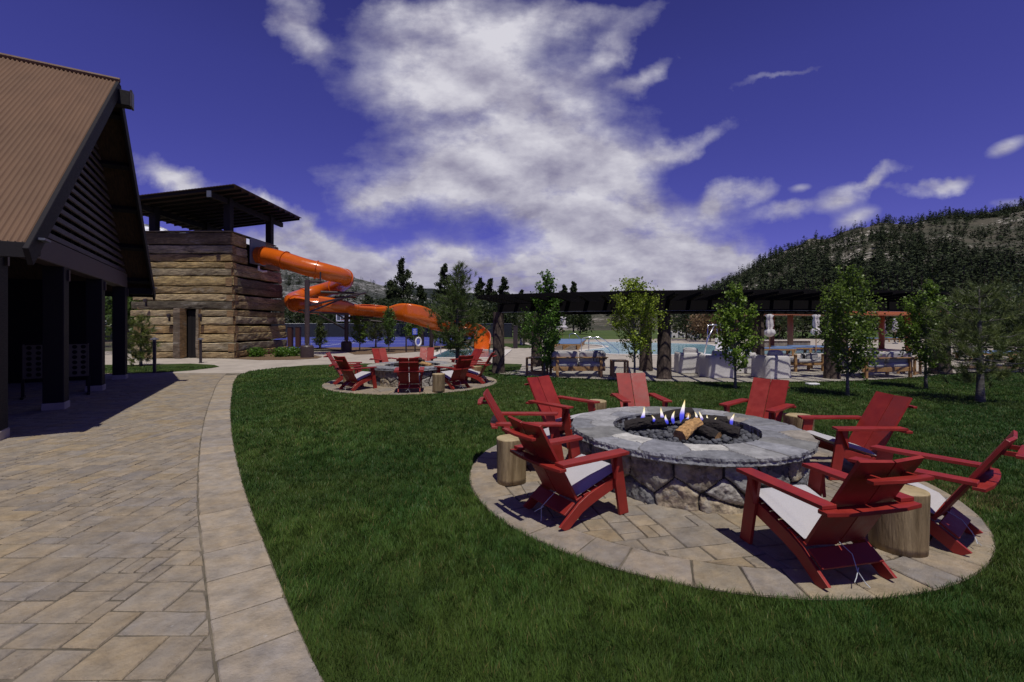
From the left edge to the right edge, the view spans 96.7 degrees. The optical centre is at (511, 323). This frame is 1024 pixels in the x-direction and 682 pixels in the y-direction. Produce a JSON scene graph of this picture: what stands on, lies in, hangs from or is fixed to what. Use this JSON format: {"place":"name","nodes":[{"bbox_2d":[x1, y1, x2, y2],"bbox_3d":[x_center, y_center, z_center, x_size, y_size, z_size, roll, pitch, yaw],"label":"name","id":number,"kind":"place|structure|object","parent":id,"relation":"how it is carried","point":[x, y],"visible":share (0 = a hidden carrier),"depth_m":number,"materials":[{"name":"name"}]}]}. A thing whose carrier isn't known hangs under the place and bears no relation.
{"place":"outdoors","nodes":[
{"label":"outdoors","id":0,"kind":"place"},
{"bbox_2d":[0,373,323,681],"bbox_3d":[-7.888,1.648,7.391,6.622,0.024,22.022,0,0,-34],"label":"path","id":1,"kind":"structure","parent":0,"point":[151,412],"depth_m":3.38,"materials":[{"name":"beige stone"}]},
{"bbox_2d":[20,343,89,399],"bbox_3d":[-10.350,1.052,10.350,1.110,1.195,0.500,0,0,-42],"label":"disc game board","id":2,"kind":"object","parent":1,"relation":"on","point":[34,355],"visible":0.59,"depth_m":10.17,"materials":[{"name":"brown wood"}]},
{"bbox_2d":[0,53,156,440],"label":"picnic pavilion","id":3,"kind":"structure","parent":1,"relation":"on","point":[74,251],"depth_m":9.40,"materials":[{"name":"metal"}]},
{"bbox_2d":[105,363,218,372],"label":"lawn","id":4,"kind":"structure","parent":0,"point":[182,365],"depth_m":17.60,"materials":[{"name":"green plant"}]},
{"bbox_2d":[127,313,161,365],"bbox_3d":[-14.645,0.592,17.974,1.783,2.224,1.617,0,0,36],"label":"pine tree","id":5,"kind":"object","parent":4,"relation":"on","point":[141,338],"visible":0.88,"depth_m":17.80,"materials":[{"name":"green plant"}]},
{"bbox_2d":[105,269,515,325],"bbox_3d":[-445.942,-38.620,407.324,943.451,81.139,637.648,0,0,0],"label":"hillside","id":6,"kind":"structure","parent":0,"point":[371,292],"depth_m":357.49,"materials":[{"name":"green plant"}]},
{"bbox_2d":[274,337,470,347],"bbox_3d":[-17.000,1.644,45.710,26.000,0.001,28.579,0,0,0],"label":"sports court","id":7,"kind":"object","parent":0,"point":[372,344],"visible":0.33,"depth_m":38.24,"materials":[{"name":"blue"}]},
{"bbox_2d":[105,323,511,341],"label":"court fence","id":8,"kind":"object","parent":7,"relation":"on","point":[333,330],"visible":0.22,"depth_m":56.27,"materials":[{"name":"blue metal"}]},
{"bbox_2d":[393,299,439,334],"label":"background tree","id":9,"kind":"object","parent":7,"relation":"on","point":[420,301],"visible":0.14,"depth_m":56.88,"materials":[{"name":"green plant"}]},
{"bbox_2d":[436,301,490,322],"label":"background tree","id":10,"kind":"object","parent":7,"relation":"on","point":[483,313],"visible":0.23,"depth_m":57.94,"materials":[{"name":"green plant"}]},
{"bbox_2d":[0,0,1023,293],"label":"sky","id":11,"kind":"structure","parent":0,"point":[673,144],"materials":[{"name":"blue"}]},
{"bbox_2d":[504,343,530,347],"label":"lawn","id":12,"kind":"structure","parent":0,"point":[519,345],"depth_m":34.74,"materials":[{"name":"green plant"}]},
{"bbox_2d":[517,312,531,344],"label":"tree","id":13,"kind":"object","parent":12,"relation":"on","point":[522,325],"visible":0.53,"depth_m":34.79,"materials":[{"name":"green plant"}]},
{"bbox_2d":[105,337,984,381],"bbox_3d":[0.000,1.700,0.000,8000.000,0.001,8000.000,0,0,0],"label":"ground","id":14,"kind":"structure","parent":0,"point":[108,348],"depth_m":34.28,"materials":[{"name":"green plant"}]},
{"bbox_2d":[793,316,823,337],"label":"background tree","id":15,"kind":"object","parent":14,"relation":"on","point":[806,330],"visible":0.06,"depth_m":52.81,"materials":[{"name":"green plant"}]},
{"bbox_2d":[105,338,1023,380],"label":"pool deck","id":16,"kind":"structure","parent":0,"point":[513,356],"depth_m":21.19,"materials":[{"name":"concrete"}]},
{"bbox_2d":[105,296,157,352],"bbox_3d":[-22.053,-0.469,26.093,4.008,4.247,5.562,0,0,-35],"label":"background tree","id":17,"kind":"object","parent":16,"relation":"on","point":[108,311],"visible":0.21,"depth_m":25.15,"materials":[{"name":"green plant"}]},
{"bbox_2d":[130,184,300,357],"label":"slide tower","id":18,"kind":"structure","parent":16,"relation":"on","point":[218,290],"depth_m":22.16,"materials":[{"name":"beige stone"}]},
{"bbox_2d":[188,310,195,357],"bbox_3d":[-15.450,0.490,22.168,0.660,2.300,0.075,0,0,0],"label":"door","id":19,"kind":"structure","parent":18,"relation":"in","point":[191,313],"depth_m":22.13,"materials":[{"name":"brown wood"}]},
{"bbox_2d":[252,246,490,349],"bbox_3d":[-7.590,-1.104,27.574,14.141,6.008,5.077,0,0,-29],"label":"water slide","id":20,"kind":"object","parent":18,"relation":"attached to","point":[336,278],"visible":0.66,"depth_m":25.35,"materials":[{"name":"orange plastic"}]},
{"bbox_2d":[230,353,321,359],"bbox_3d":[-11.906,1.646,24.875,5.188,0.001,8.250,0,0,0],"label":"mulch bed","id":21,"kind":"object","parent":16,"relation":"on","point":[267,357],"visible":0.55,"depth_m":22.32,"materials":[{"name":"brown soil"}]},
{"bbox_2d":[244,347,270,356],"bbox_3d":[-12.875,1.405,22.891,1.305,0.527,1.069,0,0,0],"label":"shrub","id":22,"kind":"object","parent":21,"relation":"on","point":[256,352],"visible":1,"depth_m":22.79,"materials":[{"name":"green plant"}]},
{"bbox_2d":[270,347,292,356],"bbox_3d":[-11.591,1.411,22.855,1.064,0.525,1.144,0,0,-23],"label":"shrub","id":23,"kind":"object","parent":21,"relation":"on","point":[280,352],"visible":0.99,"depth_m":22.75,"materials":[{"name":"green plant"}]},
{"bbox_2d":[298,272,365,357],"bbox_3d":[-9.981,-0.500,25.316,3.687,4.300,5.484,0,0,-30],"label":"slide support","id":24,"kind":"object","parent":21,"relation":"on","point":[307,350],"visible":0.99,"depth_m":22.45,"materials":[{"name":"brown paint"}]},
{"bbox_2d":[322,343,492,354],"bbox_3d":[-5.620,1.646,31.740,15.652,0.001,10.644,0,0,-27],"label":"mulch bed","id":25,"kind":"object","parent":16,"relation":"on","point":[364,350],"visible":0.5,"depth_m":29.30,"materials":[{"name":"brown wood"}]},
{"bbox_2d":[310,318,329,347],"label":"pine tree","id":26,"kind":"object","parent":25,"relation":"on","point":[321,333],"visible":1,"depth_m":30.90,"materials":[{"name":"green plant"}]},
{"bbox_2d":[317,301,395,351],"bbox_3d":[-9.621,0.125,27.490,5.049,3.050,0.992,0,0,-29],"label":"slide support","id":27,"kind":"object","parent":25,"relation":"on","point":[346,344],"visible":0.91,"depth_m":27.38,"materials":[{"name":"brown paint"}]},
{"bbox_2d":[348,315,369,350],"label":"young tree","id":28,"kind":"object","parent":25,"relation":"on","point":[361,336],"visible":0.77,"depth_m":27.66,"materials":[{"name":"green plant"}]},
{"bbox_2d":[365,302,390,347],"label":"tree","id":29,"kind":"object","parent":25,"relation":"on","point":[373,333],"visible":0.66,"depth_m":31.32,"materials":[{"name":"green plant"}]},
{"bbox_2d":[382,306,396,351],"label":"young tree","id":30,"kind":"object","parent":25,"relation":"on","point":[389,324],"visible":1,"depth_m":26.74,"materials":[{"name":"green plant"}]},
{"bbox_2d":[402,323,424,345],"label":"young tree","id":31,"kind":"object","parent":25,"relation":"on","point":[409,329],"visible":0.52,"depth_m":33.10,"materials":[{"name":"green plant"}]},
{"bbox_2d":[434,350,492,356],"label":"slide pool water","id":32,"kind":"structure","parent":16,"relation":"on","point":[487,353],"depth_m":24.30,"materials":[{"name":"teal liquid"}]},
{"bbox_2d":[426,349,511,358],"bbox_3d":[-2.170,1.625,25.250,4.357,0.050,7.117,0,0,0],"label":"pool coping","id":33,"kind":"object","parent":16,"relation":"on","point":[507,351],"visible":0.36,"depth_m":24.63,"materials":[{"name":"concrete"}]},
{"bbox_2d":[652,314,719,339],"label":"background tree","id":34,"kind":"object","parent":16,"relation":"on","point":[680,326],"visible":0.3,"depth_m":45.88,"materials":[{"name":"green plant"}]},
{"bbox_2d":[579,342,822,355],"bbox_3d":[12.007,1.625,32.428,16.009,0.050,17.578,0,0,0],"label":"pool coping","id":35,"kind":"object","parent":16,"relation":"on","point":[671,354],"visible":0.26,"depth_m":28.86,"materials":[{"name":"stone"}]},
{"bbox_2d":[585,342,822,353],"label":"swimming pool water","id":36,"kind":"structure","parent":16,"relation":"in","point":[618,346],"depth_m":30.23,"materials":[{"name":"teal liquid"}]},
{"bbox_2d":[684,314,738,341],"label":"background tree","id":37,"kind":"object","parent":16,"relation":"on","point":[700,323],"visible":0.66,"depth_m":41.81,"materials":[{"name":"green plant"}]},
{"bbox_2d":[498,365,933,381],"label":"pergola floor","id":38,"kind":"structure","parent":16,"relation":"on","point":[803,373],"depth_m":14.49,"materials":[{"name":"beige stone"}]},
{"bbox_2d":[526,356,547,375],"bbox_3d":[0.820,1.358,14.800,0.600,0.560,0.595,0,0,20],"label":"side table","id":39,"kind":"object","parent":38,"relation":"on","point":[537,372],"visible":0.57,"depth_m":14.61,"materials":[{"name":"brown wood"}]},
{"bbox_2d":[549,350,607,376],"bbox_3d":[2.070,1.229,14.445,1.780,0.819,0.920,0,0,-1],"label":"garden sofa","id":40,"kind":"object","parent":38,"relation":"on","point":[593,360],"visible":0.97,"depth_m":14.07,"materials":[{"name":"fabric"}]},
{"bbox_2d":[610,359,628,377],"bbox_3d":[3.320,1.378,14.100,0.500,0.520,0.495,0,0,3],"label":"side table","id":41,"kind":"object","parent":38,"relation":"on","point":[612,367],"visible":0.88,"depth_m":13.88,"materials":[{"name":"brown wood"}]},
{"bbox_2d":[673,347,702,372],"bbox_3d":[6.000,1.211,15.456,0.908,0.834,0.841,0,0,8],"label":"covered armchair","id":42,"kind":"object","parent":38,"relation":"on","point":[686,360],"visible":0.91,"depth_m":15.09,"materials":[{"name":"white fabric"}]},
{"bbox_2d":[698,350,733,377],"bbox_3d":[6.349,1.211,14.157,0.909,0.834,0.840,0,0,-6],"label":"covered armchair","id":43,"kind":"object","parent":38,"relation":"on","point":[712,365],"visible":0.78,"depth_m":13.77,"materials":[{"name":"white fabric"}]},
{"bbox_2d":[475,289,989,378],"bbox_3d":[6.900,0.383,14.963,16.098,2.535,6.571,0,0,0],"label":"curved pergola","id":44,"kind":"object","parent":38,"relation":"on","point":[788,301],"visible":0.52,"depth_m":13.60,"materials":[{"name":"black wood"}]},
{"bbox_2d":[728,351,755,372],"bbox_3d":[7.752,1.211,15.501,0.842,0.834,0.902,0,0,-5],"label":"covered armchair","id":45,"kind":"object","parent":38,"relation":"on","point":[746,370],"visible":0.11,"depth_m":15.08,"materials":[{"name":"white fabric"}]},
{"bbox_2d":[751,350,790,378],"bbox_3d":[7.951,1.211,13.997,0.904,0.834,0.841,0,0,-14],"label":"covered armchair","id":46,"kind":"object","parent":38,"relation":"on","point":[773,364],"visible":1,"depth_m":13.66,"materials":[{"name":"white fabric"}]},
{"bbox_2d":[790,353,823,371],"bbox_3d":[10.200,1.325,16.000,1.150,0.625,0.720,0,0,-8],"label":"garden bench","id":47,"kind":"object","parent":38,"relation":"on","point":[808,359],"visible":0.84,"depth_m":15.70,"materials":[{"name":"brown wood"}]},
{"bbox_2d":[840,351,917,378],"bbox_3d":[11.351,1.236,14.195,2.010,0.805,0.920,0,0,-10],"label":"garden sofa","id":48,"kind":"object","parent":38,"relation":"on","point":[891,361],"visible":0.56,"depth_m":13.87,"materials":[{"name":"brown wood"}]},
{"bbox_2d":[764,314,775,349],"bbox_3d":[12.854,0.574,22.688,0.523,2.151,0.564,0,0,0],"label":"closed umbrella","id":49,"kind":"object","parent":16,"relation":"on","point":[769,331],"visible":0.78,"depth_m":22.61,"materials":[{"name":"white fabric"}]},
{"bbox_2d":[764,316,811,339],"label":"background tree","id":50,"kind":"object","parent":16,"relation":"on","point":[780,325],"visible":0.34,"depth_m":47.17,"materials":[{"name":"green plant"}]},
{"bbox_2d":[744,311,911,350],"bbox_3d":[20.300,0.430,28.600,10.000,2.440,3.600,0,0,0],"label":"shade canopy","id":51,"kind":"object","parent":16,"relation":"on","point":[881,325],"visible":0.33,"depth_m":27.80,"materials":[{"name":"brown wood"}]},
{"bbox_2d":[869,316,928,336],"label":"background tree","id":52,"kind":"object","parent":16,"relation":"on","point":[889,320],"visible":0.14,"depth_m":46.66,"materials":[{"name":"green plant"}]},
{"bbox_2d":[947,282,1023,332],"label":"background tree","id":53,"kind":"object","parent":16,"relation":"on","point":[1002,284],"visible":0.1,"depth_m":47.90,"materials":[{"name":"green plant"}]},
{"bbox_2d":[952,365,1018,368],"bbox_3d":[23.797,1.646,17.615,16.461,0.001,1.399,0,0,-2],"label":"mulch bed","id":54,"kind":"object","parent":16,"relation":"on","point":[970,367],"depth_m":17.20,"materials":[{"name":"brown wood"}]},
{"bbox_2d":[984,270,1023,328],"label":"background tree","id":55,"kind":"object","parent":54,"relation":"on","point":[1015,276],"visible":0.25,"depth_m":17.21,"materials":[{"name":"green plant"}]},
{"bbox_2d":[951,287,1023,357],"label":"background tree","id":56,"kind":"object","parent":16,"relation":"on","point":[1009,293],"visible":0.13,"depth_m":21.93,"materials":[{"name":"green plant"}]},
{"bbox_2d":[105,363,1023,681],"bbox_3d":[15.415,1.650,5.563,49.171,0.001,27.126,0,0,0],"label":"lawn","id":57,"kind":"structure","parent":0,"point":[563,609],"depth_m":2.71,"materials":[{"name":"green plant"}]},
{"bbox_2d":[423,260,490,362],"bbox_3d":[-2.084,-0.455,17.706,2.791,4.212,2.762,0,0,0],"label":"young tree","id":58,"kind":"object","parent":57,"relation":"on","point":[454,329],"visible":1,"depth_m":17.41,"materials":[{"name":"green plant"}]},
{"bbox_2d":[516,269,564,375],"bbox_3d":[0.987,-0.043,14.219,1.321,3.387,1.719,0,0,33],"label":"young tree","id":59,"kind":"object","parent":57,"relation":"on","point":[550,339],"visible":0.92,"depth_m":14.08,"materials":[{"name":"green plant"}]},
{"bbox_2d":[605,276,671,372],"bbox_3d":[3.607,0.130,12.947,1.854,3.041,2.130,0,0,0],"label":"young tree","id":60,"kind":"object","parent":57,"relation":"on","point":[637,341],"visible":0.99,"depth_m":12.67,"materials":[{"name":"green plant"}]},
{"bbox_2d":[469,432,995,599],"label":"patio","id":61,"kind":"structure","parent":57,"relation":"on","point":[940,564],"depth_m":3.34,"materials":[{"name":"beige stone"}]},
{"bbox_2d":[496,434,525,485],"bbox_3d":[-0.012,1.405,4.726,0.307,0.461,0.276,0,0,-24],"label":"log stump","id":62,"kind":"object","parent":61,"relation":"on","point":[511,469],"visible":0.74,"depth_m":4.60,"materials":[{"name":"brown wood"}]},
{"bbox_2d":[478,388,563,460],"bbox_3d":[0.103,1.206,5.263,0.997,0.856,0.708,0,0,1],"label":"lounge chair","id":63,"kind":"object","parent":61,"relation":"on","point":[552,425],"visible":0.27,"depth_m":5.12,"materials":[{"name":"red paint"}]},
{"bbox_2d":[524,375,599,447],"bbox_3d":[0.666,1.206,6.466,0.708,0.856,0.997,0,0,-43],"label":"lounge chair","id":64,"kind":"object","parent":61,"relation":"on","point":[546,398],"visible":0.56,"depth_m":6.54,"materials":[{"name":"red paint"}]},
{"bbox_2d":[502,415,628,530],"bbox_3d":[0.437,1.206,3.914,0.997,0.856,0.708,0,0,-33],"label":"lounge chair","id":65,"kind":"object","parent":61,"relation":"on","point":[576,476],"visible":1,"depth_m":3.80,"materials":[{"name":"red paint"}]},
{"bbox_2d":[610,373,671,406],"bbox_3d":[1.899,1.206,6.863,0.708,0.856,0.997,0,0,-1],"label":"lounge chair","id":66,"kind":"object","parent":61,"relation":"on","point":[627,393],"visible":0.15,"depth_m":7.11,"materials":[{"name":"red paint"}]},
{"bbox_2d":[570,406,819,513],"bbox_3d":[1.930,1.402,5.108,2.527,0.516,2.510,0,0,0],"label":"fire pit","id":67,"kind":"object","parent":61,"relation":"on","point":[707,478],"visible":0.78,"depth_m":4.14,"materials":[{"name":"stone"}]},
{"bbox_2d":[617,420,760,444],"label":"lava rocks","id":68,"kind":"object","parent":67,"relation":"on","point":[664,433],"visible":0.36,"depth_m":4.89,"materials":[{"name":"black stone"}]},
{"bbox_2d":[624,416,666,431],"bbox_3d":[1.530,1.153,5.223,0.478,0.208,0.166,0,0,14],"label":"fire log","id":69,"kind":"object","parent":68,"relation":"on","point":[643,423],"visible":0.93,"depth_m":5.18,"materials":[{"name":"wood"}]},
{"bbox_2d":[653,407,694,423],"bbox_3d":[1.899,1.103,5.375,0.496,0.234,0.172,0,0,-10],"label":"fire log","id":70,"kind":"object","parent":68,"relation":"on","point":[677,417],"visible":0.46,"depth_m":5.33,"materials":[{"name":"wood"}]},
{"bbox_2d":[673,418,703,440],"bbox_3d":[1.881,1.131,4.856,0.396,0.225,0.163,0,0,-41],"label":"fire log","id":71,"kind":"object","parent":68,"relation":"on","point":[686,430],"visible":0.95,"depth_m":4.78,"materials":[{"name":"wood"}]},
{"bbox_2d":[680,418,721,439],"bbox_3d":[2.037,1.156,4.927,0.156,0.203,0.423,0,0,-39],"label":"fire log","id":72,"kind":"object","parent":68,"relation":"on","point":[707,432],"visible":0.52,"depth_m":4.81,"materials":[{"name":"wood"}]},
{"bbox_2d":[694,416,740,438],"bbox_3d":[2.241,1.138,5.000,0.488,0.220,0.170,0,0,36],"label":"fire log","id":73,"kind":"object","parent":68,"relation":"on","point":[729,430],"visible":0.65,"depth_m":4.91,"materials":[{"name":"wood"}]},
{"bbox_2d":[719,377,795,421],"bbox_3d":[3.374,1.206,6.207,0.997,0.856,0.708,0,0,-41],"label":"lounge chair","id":74,"kind":"object","parent":61,"relation":"on","point":[758,401],"visible":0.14,"depth_m":6.36,"materials":[{"name":"red paint"}]},
{"bbox_2d":[783,413,813,430],"bbox_3d":[3.739,1.411,5.925,0.324,0.451,0.320,0,0,0],"label":"log stump","id":75,"kind":"object","parent":61,"relation":"on","point":[793,419],"visible":0.34,"depth_m":5.87,"materials":[{"name":"brown wood"}]},
{"bbox_2d":[736,455,934,588],"bbox_3d":[2.122,1.206,3.046,0.708,0.856,0.997,0,0,-12],"label":"lounge chair","id":76,"kind":"object","parent":61,"relation":"on","point":[857,506],"visible":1,"depth_m":2.92,"materials":[{"name":"red paint"}]},
{"bbox_2d":[797,391,916,479],"bbox_3d":[3.822,1.206,5.047,0.997,0.856,0.708,0,0,0],"label":"lounge chair","id":77,"kind":"object","parent":61,"relation":"on","point":[879,419],"visible":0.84,"depth_m":4.95,"materials":[{"name":"red paint"}]},
{"bbox_2d":[868,484,930,557],"bbox_3d":[2.814,1.415,3.330,0.341,0.441,0.319,0,0,0],"label":"log stump","id":78,"kind":"object","parent":61,"relation":"on","point":[905,534],"visible":0.53,"depth_m":3.20,"materials":[{"name":"brown wood"}]},
{"bbox_2d":[848,430,1023,555],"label":"lounge chair","id":79,"kind":"object","parent":61,"relation":"on","point":[984,477],"visible":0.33,"depth_m":3.33,"materials":[{"name":"red paint"}]},
{"bbox_2d":[708,281,763,388],"bbox_3d":[5.662,0.282,11.660,1.266,2.738,1.231,0,0,0],"label":"young tree","id":80,"kind":"object","parent":57,"relation":"on","point":[728,316],"visible":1,"depth_m":11.50,"materials":[{"name":"green plant"}]},
{"bbox_2d":[809,264,888,395],"bbox_3d":[7.546,0.145,10.391,1.768,3.011,1.547,0,0,-41],"label":"young tree","id":81,"kind":"object","parent":57,"relation":"on","point":[860,359],"visible":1,"depth_m":10.26,"materials":[{"name":"green plant"}]},
{"bbox_2d":[885,277,954,388],"bbox_3d":[10.493,0.232,11.584,1.436,2.837,1.448,0,0,-35],"label":"young tree","id":82,"kind":"object","parent":57,"relation":"on","point":[912,340],"visible":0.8,"depth_m":11.54,"materials":[{"name":"green plant"}]},
{"bbox_2d":[917,275,1023,401],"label":"deciduous tree","id":83,"kind":"object","parent":57,"relation":"on","point":[965,351],"visible":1,"depth_m":9.49,"materials":[{"name":"green plant"}]},
{"bbox_2d":[957,285,1023,371],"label":"background tree","id":84,"kind":"object","parent":57,"relation":"on","point":[1011,325],"visible":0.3,"depth_m":15.52,"materials":[{"name":"green plant"}]},
{"bbox_2d":[491,330,952,338],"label":"meadow","id":85,"kind":"structure","parent":0,"point":[607,334],"depth_m":66.50,"materials":[{"name":"green plant"}]},
{"bbox_2d":[284,304,322,322],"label":"background tree","id":86,"kind":"object","parent":85,"relation":"on","point":[296,317],"visible":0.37,"depth_m":65.28,"materials":[{"name":"green plant"}]},
{"bbox_2d":[310,313,352,322],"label":"background tree","id":87,"kind":"object","parent":85,"relation":"on","point":[331,317],"visible":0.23,"depth_m":62.65,"materials":[{"name":"green plant"}]},
{"bbox_2d":[388,256,416,322],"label":"tall pine","id":88,"kind":"object","parent":85,"relation":"on","point":[402,277],"visible":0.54,"depth_m":79.23,"materials":[{"name":"green plant"}]},
{"bbox_2d":[430,263,450,303],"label":"tall pine","id":89,"kind":"object","parent":85,"relation":"on","point":[441,283],"visible":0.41,"depth_m":84.61,"materials":[{"name":"green plant"}]},
{"bbox_2d":[472,277,493,322],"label":"tall pine","id":90,"kind":"object","parent":85,"relation":"on","point":[480,285],"visible":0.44,"depth_m":89.41,"materials":[{"name":"green plant"}]},
{"bbox_2d":[467,296,507,322],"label":"background tree","id":91,"kind":"object","parent":85,"relation":"on","point":[486,303],"visible":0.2,"depth_m":60.63,"materials":[{"name":"green plant"}]},
{"bbox_2d":[484,278,497,318],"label":"tall pine","id":92,"kind":"object","parent":85,"relation":"on","point":[489,290],"visible":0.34,"depth_m":91.83,"materials":[{"name":"green plant"}]},
{"bbox_2d":[492,276,513,323],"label":"tall pine","id":93,"kind":"object","parent":85,"relation":"on","point":[503,288],"visible":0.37,"depth_m":89.80,"materials":[{"name":"green plant"}]},
{"bbox_2d":[481,303,529,332],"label":"background tree","id":94,"kind":"object","parent":85,"relation":"on","point":[511,318],"visible":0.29,"depth_m":59.22,"materials":[{"name":"green plant"}]},
{"bbox_2d":[566,314,594,333],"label":"background tree","id":95,"kind":"object","parent":85,"relation":"on","point":[582,320],"visible":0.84,"depth_m":72.88,"materials":[{"name":"green plant"}]},
{"bbox_2d":[550,196,1023,332],"bbox_3d":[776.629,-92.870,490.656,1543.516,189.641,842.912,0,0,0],"label":"hillside","id":96,"kind":"structure","parent":0,"point":[919,250],"depth_m":396.19,"materials":[{"name":"green plant"}]},
{"bbox_2d":[764,340,811,346],"bbox_3d":[19.604,1.400,32.645,3.500,0.500,0.620,0,0,0],"label":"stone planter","id":97,"kind":"object","parent":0,"point":[784,342],"visible":0.45,"depth_m":32.40,"materials":[{"name":"grey stone"}]},
{"label":"patio bed","id":98,"kind":"structure","parent":0,"visible":0},
{"bbox_2d":[322,376,496,394],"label":"patio","id":99,"kind":"structure","parent":98,"relation":"on","point":[367,387],"depth_m":11.53,"materials":[{"name":"beige stone"}]},
{"bbox_2d":[323,352,361,384],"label":"lounge chair","id":100,"kind":"object","parent":99,"relation":"on","point":[334,363],"visible":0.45,"depth_m":12.35,"materials":[{"name":"red paint"}]},
{"bbox_2d":[331,356,376,390],"bbox_3d":[-3.962,1.206,11.378,0.708,0.856,0.997,0,0,36],"label":"lounge chair","id":101,"kind":"object","parent":99,"relation":"on","point":[361,377],"visible":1,"depth_m":11.28,"materials":[{"name":"red paint"}]},
{"bbox_2d":[369,348,398,362],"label":"lounge chair","id":102,"kind":"object","parent":99,"relation":"on","point":[379,355],"visible":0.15,"depth_m":14.54,"materials":[{"name":"red paint"}]},
{"bbox_2d":[394,357,424,392],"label":"lounge chair","id":103,"kind":"object","parent":99,"relation":"on","point":[407,370],"visible":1,"depth_m":10.79,"materials":[{"name":"red paint"}]},
{"bbox_2d":[367,361,455,386],"bbox_3d":[-2.818,1.402,12.950,2.510,0.516,2.527,0,0,-19],"label":"fire pit","id":104,"kind":"object","parent":99,"relation":"on","point":[385,375],"visible":0.51,"depth_m":11.97,"materials":[{"name":"stone"}]},
{"bbox_2d":[414,347,436,360],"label":"lounge chair","id":105,"kind":"object","parent":99,"relation":"on","point":[427,352],"visible":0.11,"depth_m":15.05,"materials":[{"name":"red paint"}]},
{"bbox_2d":[432,373,444,392],"bbox_3d":[-1.754,1.415,10.954,0.290,0.441,0.311,0,0,33],"label":"log stump","id":106,"kind":"object","parent":99,"relation":"on","point":[438,382],"visible":1,"depth_m":10.82,"materials":[{"name":"brown wood"}]},
{"bbox_2d":[434,355,474,389],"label":"lounge chair","id":107,"kind":"object","parent":99,"relation":"on","point":[457,376],"visible":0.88,"depth_m":11.45,"materials":[{"name":"red paint"}]},
{"bbox_2d":[465,352,496,383],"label":"lounge chair","id":108,"kind":"object","parent":99,"relation":"on","point":[470,372],"visible":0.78,"depth_m":12.47,"materials":[{"name":"red paint"}]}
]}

